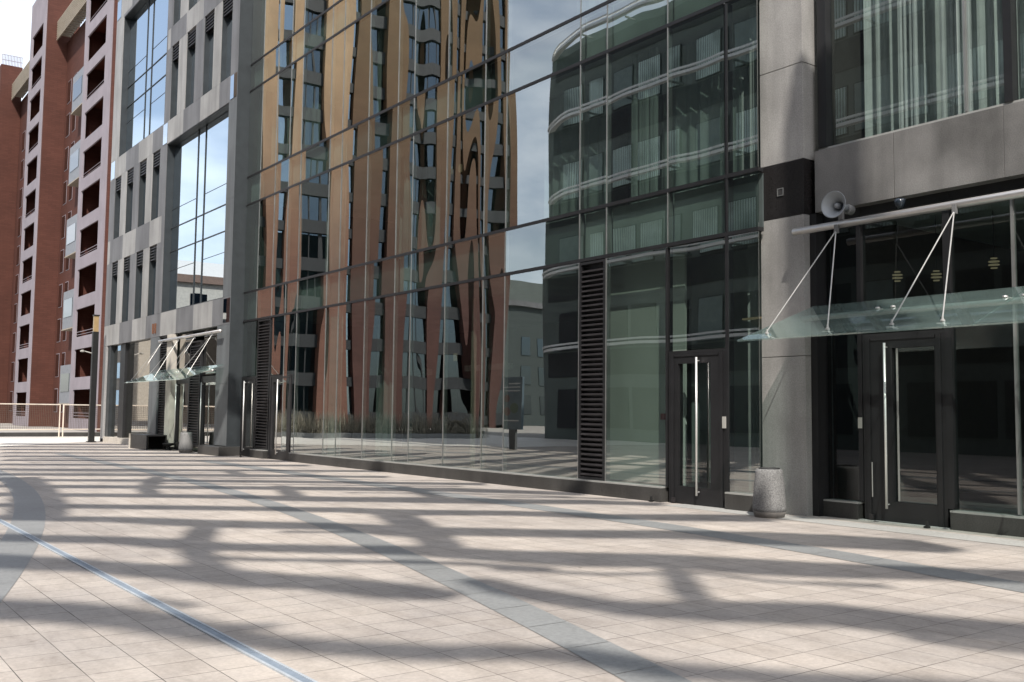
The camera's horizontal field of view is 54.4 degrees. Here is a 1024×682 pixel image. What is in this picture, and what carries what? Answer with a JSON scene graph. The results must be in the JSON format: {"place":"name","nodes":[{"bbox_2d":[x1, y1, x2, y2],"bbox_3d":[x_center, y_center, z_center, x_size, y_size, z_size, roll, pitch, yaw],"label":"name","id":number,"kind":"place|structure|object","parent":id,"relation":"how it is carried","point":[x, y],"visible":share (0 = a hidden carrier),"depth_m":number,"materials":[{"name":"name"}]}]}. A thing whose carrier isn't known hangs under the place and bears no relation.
{"place":"outdoors","nodes":[
{"label":"outdoors","id":0,"kind":"place"},
{"bbox_2d":[0,0,85,100],"label":"sky","id":1,"kind":"structure","parent":0,"point":[15,15],"materials":[{"name":"white"}]},
{"bbox_2d":[0,423,87,431],"bbox_3d":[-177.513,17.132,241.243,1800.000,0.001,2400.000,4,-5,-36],"label":"ground","id":2,"kind":"structure","parent":0,"point":[5,425],"depth_m":73.77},
{"bbox_2d":[0,432,99,436],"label":"retaining wall","id":3,"kind":"structure","parent":2,"relation":"on","point":[30,434],"depth_m":52.85,"materials":[{"name":"concrete"}]},
{"bbox_2d":[0,436,102,445],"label":"pale pavement","id":4,"kind":"structure","parent":0,"point":[10,441],"depth_m":46.53,"materials":[{"name":"white concrete"}]},
{"bbox_2d":[0,403,60,437],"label":"fence panel","id":5,"kind":"object","parent":4,"relation":"on","point":[14,406],"visible":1,"depth_m":50.36,"materials":[{"name":"beige paint"}]},
{"bbox_2d":[62,404,100,436],"bbox_3d":[-22.417,4.249,52.971,0.227,1.730,3.317,-2,-5,36],"label":"fence panel","id":6,"kind":"object","parent":4,"relation":"on","point":[82,405],"visible":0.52,"depth_m":52.38,"materials":[{"name":"beige paint"}]},
{"bbox_2d":[0,0,117,431],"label":"apartment building","id":7,"kind":"structure","parent":0,"point":[56,126],"depth_m":83.60,"materials":[{"name":"red brick"}]},
{"bbox_2d":[9,391,12,409],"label":"window","id":8,"kind":"structure","parent":7,"relation":"in","point":[11,392],"depth_m":98.14,"materials":[{"name":"glass"}]},
{"bbox_2d":[11,362,14,381],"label":"window","id":9,"kind":"structure","parent":7,"relation":"in","point":[12,366],"depth_m":98.34,"materials":[{"name":"glass"}]},
{"bbox_2d":[12,332,15,352],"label":"window","id":10,"kind":"structure","parent":7,"relation":"in","point":[14,334],"depth_m":98.57,"materials":[{"name":"glass"}]},
{"bbox_2d":[14,303,16,322],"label":"window","id":11,"kind":"structure","parent":7,"relation":"in","point":[15,305],"depth_m":98.74,"materials":[{"name":"glass"}]},
{"bbox_2d":[15,274,18,294],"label":"window","id":12,"kind":"structure","parent":7,"relation":"in","point":[17,276],"depth_m":98.96,"materials":[{"name":"glass"}]},
{"bbox_2d":[16,245,19,265],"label":"window","id":13,"kind":"structure","parent":7,"relation":"in","point":[18,248],"depth_m":99.19,"materials":[{"name":"glass"}]},
{"bbox_2d":[18,217,20,236],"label":"window","id":14,"kind":"structure","parent":7,"relation":"in","point":[19,220],"depth_m":99.41,"materials":[{"name":"glass"}]},
{"bbox_2d":[19,187,22,208],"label":"window","id":15,"kind":"structure","parent":7,"relation":"in","point":[21,190],"depth_m":99.60,"materials":[{"name":"glass"}]},
{"bbox_2d":[20,159,23,180],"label":"window","id":16,"kind":"structure","parent":7,"relation":"in","point":[22,162],"depth_m":99.84,"materials":[{"name":"glass"}]},
{"bbox_2d":[22,130,25,151],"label":"window","id":17,"kind":"structure","parent":7,"relation":"in","point":[23,135],"depth_m":100.03,"materials":[{"name":"glass"}]},
{"bbox_2d":[54,388,57,411],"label":"window","id":18,"kind":"structure","parent":7,"relation":"in","point":[55,390],"depth_m":82.26,"materials":[{"name":"glass"}]},
{"bbox_2d":[55,353,59,376],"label":"window","id":19,"kind":"structure","parent":7,"relation":"in","point":[57,355],"depth_m":82.51,"materials":[{"name":"glass"}]},
{"bbox_2d":[57,318,60,341],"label":"window","id":20,"kind":"structure","parent":7,"relation":"in","point":[59,320],"depth_m":82.70,"materials":[{"name":"glass"}]},
{"bbox_2d":[58,284,62,307],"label":"window","id":21,"kind":"structure","parent":7,"relation":"in","point":[61,285],"depth_m":82.96,"materials":[{"name":"glass"}]},
{"bbox_2d":[60,249,63,272],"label":"window","id":22,"kind":"structure","parent":7,"relation":"in","point":[62,251],"depth_m":83.14,"materials":[{"name":"glass"}]},
{"bbox_2d":[61,352,64,365],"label":"window","id":23,"kind":"structure","parent":7,"relation":"in","point":[63,354],"depth_m":80.83,"materials":[{"name":"glass"}]},
{"bbox_2d":[61,214,65,239],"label":"window","id":24,"kind":"structure","parent":7,"relation":"in","point":[63,217],"depth_m":83.37,"materials":[{"name":"glass"}]},
{"bbox_2d":[63,331,65,340],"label":"window","id":25,"kind":"structure","parent":7,"relation":"in","point":[64,332],"depth_m":80.95,"materials":[{"name":"glass"}]},
{"bbox_2d":[58,364,70,404],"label":"bay window","id":26,"kind":"structure","parent":7,"relation":"in","point":[65,370],"depth_m":76.76,"materials":[{"name":"white glass"}]},
{"bbox_2d":[63,181,66,204],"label":"window","id":27,"kind":"structure","parent":7,"relation":"in","point":[65,183],"depth_m":83.56,"materials":[{"name":"glass"}]},
{"bbox_2d":[64,146,68,171],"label":"window","id":28,"kind":"structure","parent":7,"relation":"in","point":[67,149],"depth_m":83.78,"materials":[{"name":"glass"}]},
{"bbox_2d":[65,281,68,291],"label":"window","id":29,"kind":"structure","parent":7,"relation":"in","point":[66,283],"depth_m":81.28,"materials":[{"name":"glass"}]},
{"bbox_2d":[61,289,73,330],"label":"bay window","id":30,"kind":"structure","parent":7,"relation":"in","point":[68,299],"depth_m":77.20,"materials":[{"name":"white glass"}]},
{"bbox_2d":[66,258,69,270],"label":"window","id":31,"kind":"structure","parent":7,"relation":"in","point":[67,259],"depth_m":81.42,"materials":[{"name":"glass"}]},
{"bbox_2d":[66,113,69,137],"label":"window","id":32,"kind":"structure","parent":7,"relation":"in","point":[68,116],"depth_m":83.99,"materials":[{"name":"glass"}]},
{"bbox_2d":[67,78,71,104],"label":"window","id":33,"kind":"structure","parent":7,"relation":"in","point":[70,82],"depth_m":84.21,"materials":[{"name":"glass"}]},
{"bbox_2d":[64,214,76,258],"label":"bay window","id":34,"kind":"structure","parent":7,"relation":"in","point":[71,231],"depth_m":77.67,"materials":[{"name":"white glass"}]},
{"bbox_2d":[69,186,72,200],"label":"window","id":35,"kind":"structure","parent":7,"relation":"in","point":[70,187],"depth_m":81.86,"materials":[{"name":"glass"}]},
{"bbox_2d":[72,115,75,131],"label":"window","id":36,"kind":"structure","parent":7,"relation":"in","point":[73,116],"depth_m":82.27,"materials":[{"name":"glass"}]},
{"bbox_2d":[68,139,80,186],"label":"bay window","id":37,"kind":"structure","parent":7,"relation":"in","point":[74,162],"depth_m":78.13,"materials":[{"name":"white glass"}]},
{"bbox_2d":[71,66,83,115],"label":"bay window","id":38,"kind":"structure","parent":7,"relation":"in","point":[77,94],"depth_m":78.58,"materials":[{"name":"white glass"}]},
{"bbox_2d":[0,442,1023,681],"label":"pavement","id":39,"kind":"structure","parent":0,"point":[316,603],"depth_m":8.62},
{"bbox_2d":[0,470,45,601],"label":"pavement band","id":40,"kind":"object","parent":39,"relation":"on","point":[32,508],"visible":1,"depth_m":12.12,"materials":[{"name":"grey stone"}]},
{"bbox_2d":[80,315,99,441],"bbox_3d":[-19.139,1.680,45.008,0.780,5.770,0.400,4,-5,-36],"label":"lamp post","id":41,"kind":"object","parent":39,"relation":"on","point":[93,386],"visible":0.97,"depth_m":45.02,"materials":[{"name":"black metal"}]},
{"bbox_2d":[128,433,166,449],"bbox_3d":[-13.919,3.840,38.079,0.850,0.570,2.140,4,-5,-36],"label":"planter box","id":42,"kind":"object","parent":39,"relation":"on","point":[143,441],"visible":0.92,"depth_m":38.01,"materials":[{"name":"black paint"}]},
{"bbox_2d":[0,520,311,681],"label":"drain channel","id":43,"kind":"object","parent":39,"relation":"on","point":[263,658],"visible":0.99,"depth_m":7.17,"materials":[{"name":"grey metal"}]},
{"bbox_2d":[0,519,317,681],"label":"drain channel edge","id":44,"kind":"object","parent":39,"relation":"on","point":[277,670],"visible":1,"depth_m":7.14,"materials":[{"name":"grey metal"}]},
{"bbox_2d":[162,443,175,449],"bbox_3d":[-12.790,3.934,37.076,0.500,0.260,0.500,4,-5,-36],"label":"ash bowl","id":45,"kind":"object","parent":39,"relation":"on","point":[168,445],"visible":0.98,"depth_m":36.95,"materials":[{"name":"black paint"}]},
{"bbox_2d":[178,432,192,452],"bbox_3d":[-11.501,3.570,35.126,0.496,0.733,0.496,4,-5,-36],"label":"litter bin","id":46,"kind":"object","parent":39,"relation":"on","point":[186,442],"visible":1,"depth_m":34.94,"materials":[{"name":"concrete"}]},
{"bbox_2d":[100,0,453,455],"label":"stone office building","id":47,"kind":"structure","parent":39,"relation":"on","point":[180,194],"depth_m":38.80,"materials":[{"name":"stone"}]},
{"bbox_2d":[110,263,117,324],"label":"slit window","id":48,"kind":"structure","parent":47,"relation":"in","point":[115,265],"depth_m":45.80,"materials":[{"name":"glass"}]},
{"bbox_2d":[113,178,120,239],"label":"slit window","id":49,"kind":"structure","parent":47,"relation":"in","point":[118,181],"depth_m":46.09,"materials":[{"name":"glass"}]},
{"bbox_2d":[122,258,129,321],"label":"slit window","id":50,"kind":"structure","parent":47,"relation":"in","point":[125,300],"depth_m":44.25,"materials":[{"name":"glass"}]},
{"bbox_2d":[125,169,133,233],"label":"slit window","id":51,"kind":"structure","parent":47,"relation":"in","point":[129,199],"depth_m":44.53,"materials":[{"name":"glass"}]},
{"bbox_2d":[134,252,142,318],"bbox_3d":[-15.639,-2.373,42.393,0.480,2.890,1.030,4,-5,-36],"label":"slit window","id":52,"kind":"structure","parent":47,"relation":"in","point":[139,261],"depth_m":42.68,"materials":[{"name":"glass"}]},
{"bbox_2d":[138,161,146,226],"bbox_3d":[-15.595,-6.312,42.681,0.480,2.850,1.030,4,-5,-36],"label":"slit window","id":53,"kind":"structure","parent":47,"relation":"in","point":[142,184],"depth_m":42.96,"materials":[{"name":"glass"}]},
{"bbox_2d":[119,0,168,156],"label":"window","id":54,"kind":"structure","parent":47,"relation":"in","point":[146,25],"depth_m":44.41,"materials":[{"name":"glass"}]},
{"bbox_2d":[147,246,156,315],"bbox_3d":[-14.527,-2.471,40.881,0.480,2.890,1.010,4,-5,-36],"label":"slit window","id":55,"kind":"structure","parent":47,"relation":"in","point":[153,250],"depth_m":41.15,"materials":[{"name":"glass"}]},
{"bbox_2d":[151,152,159,220],"bbox_3d":[-14.483,-6.410,41.168,0.480,2.850,1.010,4,-5,-36],"label":"slit window","id":56,"kind":"structure","parent":47,"relation":"in","point":[156,157],"depth_m":41.44,"materials":[{"name":"glass"}]},
{"bbox_2d":[125,329,222,382],"bbox_3d":[-12.270,0.616,35.863,1.338,1.715,6.901,4,-5,-36],"label":"glass canopy","id":57,"kind":"object","parent":47,"relation":"attached to","point":[180,373],"visible":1,"depth_m":35.38,"materials":[{"name":"clear glass"}]},
{"bbox_2d":[170,44,178,119],"bbox_3d":[-13.242,-10.370,39.820,0.480,3.020,0.900,4,-5,-36],"label":"slit window","id":58,"kind":"structure","parent":47,"relation":"in","point":[175,53],"depth_m":40.05,"materials":[{"name":"glass"}]},
{"bbox_2d":[173,0,180,25],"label":"slit window","id":59,"kind":"structure","parent":47,"relation":"in","point":[177,3],"depth_m":40.29,"materials":[{"name":"glass"}]},
{"bbox_2d":[174,378,188,449],"bbox_3d":[-12.297,2.713,37.114,0.228,2.688,1.550,4,-5,-36],"label":"door","id":60,"kind":"structure","parent":47,"relation":"in","point":[182,385],"depth_m":37.38,"materials":[{"name":"glass"}]},
{"bbox_2d":[185,29,195,108],"bbox_3d":[-12.106,-10.470,38.275,0.480,3.020,1.020,4,-5,-36],"label":"slit window","id":61,"kind":"structure","parent":47,"relation":"in","point":[191,44],"depth_m":38.54,"materials":[{"name":"glass"}]},
{"bbox_2d":[189,0,196,9],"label":"slit window","id":62,"kind":"structure","parent":47,"relation":"in","point":[191,2],"depth_m":38.77,"materials":[{"name":"glass"}]},
{"bbox_2d":[161,103,228,312],"bbox_3d":[-11.662,-4.680,37.158,0.480,6.820,6.860,4,-5,-36],"label":"window","id":63,"kind":"structure","parent":47,"relation":"in","point":[196,175],"depth_m":37.56,"materials":[{"name":"glass"}]},
{"bbox_2d":[199,376,215,444],"bbox_3d":[-10.611,2.565,34.821,0.228,2.688,1.650,4,-5,-36],"label":"door","id":64,"kind":"structure","parent":47,"relation":"in","point":[207,395],"depth_m":35.06,"materials":[{"name":"black metal"}]},
{"bbox_2d":[203,11,214,94],"bbox_3d":[-10.929,-10.573,36.674,0.480,3.020,1.040,4,-5,-36],"label":"slit window","id":65,"kind":"structure","parent":47,"relation":"in","point":[209,21],"depth_m":36.93,"materials":[{"name":"glass"}]},
{"bbox_2d":[220,0,232,82],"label":"slit window","id":66,"kind":"structure","parent":47,"relation":"in","point":[228,4],"depth_m":35.45,"materials":[{"name":"glass"}]},
{"bbox_2d":[54,453,691,681],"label":"pavement band","id":67,"kind":"object","parent":39,"relation":"attached to","point":[612,658],"visible":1,"depth_m":7.91,"materials":[{"name":"grey stone"}]},
{"bbox_2d":[201,460,1023,592],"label":"pavement band","id":68,"kind":"object","parent":39,"relation":"attached to","point":[1012,585],"visible":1,"depth_m":12.21,"materials":[{"name":"grey stone"}]},
{"bbox_2d":[240,0,1023,511],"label":"glass office building","id":69,"kind":"structure","parent":39,"relation":"on","point":[508,242],"depth_m":24.73,"materials":[{"name":"silver glass"}]},
{"bbox_2d":[240,376,255,455],"bbox_3d":[-8.693,2.479,32.800,0.228,2.608,1.280,4,-5,-36],"label":"door","id":70,"kind":"structure","parent":69,"relation":"in","point":[248,393],"depth_m":32.88,"materials":[{"name":"black metal"}]},
{"bbox_2d":[267,374,294,459],"bbox_3d":[-7.158,2.344,30.712,0.228,2.608,1.730,4,-5,-36],"label":"door","id":71,"kind":"structure","parent":69,"relation":"in","point":[276,381],"depth_m":30.87,"materials":[{"name":"black metal"}]},
{"bbox_2d":[669,348,725,507],"bbox_3d":[3.108,1.445,16.753,0.228,2.598,1.290,4,-5,-36],"label":"door","id":72,"kind":"structure","parent":69,"relation":"in","point":[714,496],"depth_m":16.63,"materials":[{"name":"black metal"}]},
{"bbox_2d":[665,504,1023,546],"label":"pavement apron","id":73,"kind":"object","parent":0,"point":[929,533],"visible":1,"depth_m":13.51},
{"bbox_2d":[752,467,785,517],"bbox_3d":[3.855,2.267,14.919,0.496,0.733,0.496,4,-5,-36],"label":"litter bin","id":74,"kind":"object","parent":73,"relation":"on","point":[769,498],"visible":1,"depth_m":14.73,"materials":[{"name":"concrete"}]},
{"bbox_2d":[759,0,1023,536],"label":"granite entrance building","id":75,"kind":"structure","parent":0,"point":[870,107],"depth_m":15.50,"materials":[{"name":"grey stone"}]},
{"bbox_2d":[821,191,855,219],"bbox_3d":[4.833,-1.956,14.514,0.528,0.399,0.393,4,-5,-36],"label":"horn loudspeaker","id":76,"kind":"object","parent":75,"relation":"attached to","point":[833,204],"visible":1,"depth_m":14.47,"materials":[{"name":"grey paint"}]},
{"bbox_2d":[739,188,1023,339],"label":"glass canopy","id":77,"kind":"object","parent":75,"relation":"attached to","point":[906,312],"visible":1,"depth_m":13.30,"materials":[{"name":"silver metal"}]},
{"bbox_2d":[894,198,904,208],"bbox_3d":[5.510,-1.943,14.147,0.148,0.145,0.148,4,-5,-36],"label":"dome camera","id":78,"kind":"object","parent":75,"relation":"attached to","point":[899,203],"visible":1,"depth_m":14.10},
{"bbox_2d":[862,329,952,527],"bbox_3d":[5.585,1.226,14.199,0.228,2.718,1.295,4,-5,-36],"label":"door","id":79,"kind":"structure","parent":75,"relation":"in","point":[880,351],"depth_m":14.36,"materials":[{"name":"black metal"}]},
{"bbox_2d":[819,98,1023,149],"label":"window sill","id":80,"kind":"structure","parent":75,"relation":"in","point":[1023,98],"depth_m":14.07,"materials":[{"name":"metal"}]},
{"bbox_2d":[924,521,929,527],"bbox_3d":[5.670,2.506,13.604,0.070,0.095,0.060,4,-5,-36],"label":"door stop","id":81,"kind":"object","parent":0,"point":[926,524],"depth_m":13.59,"materials":[{"name":"black paint"}]}
]}

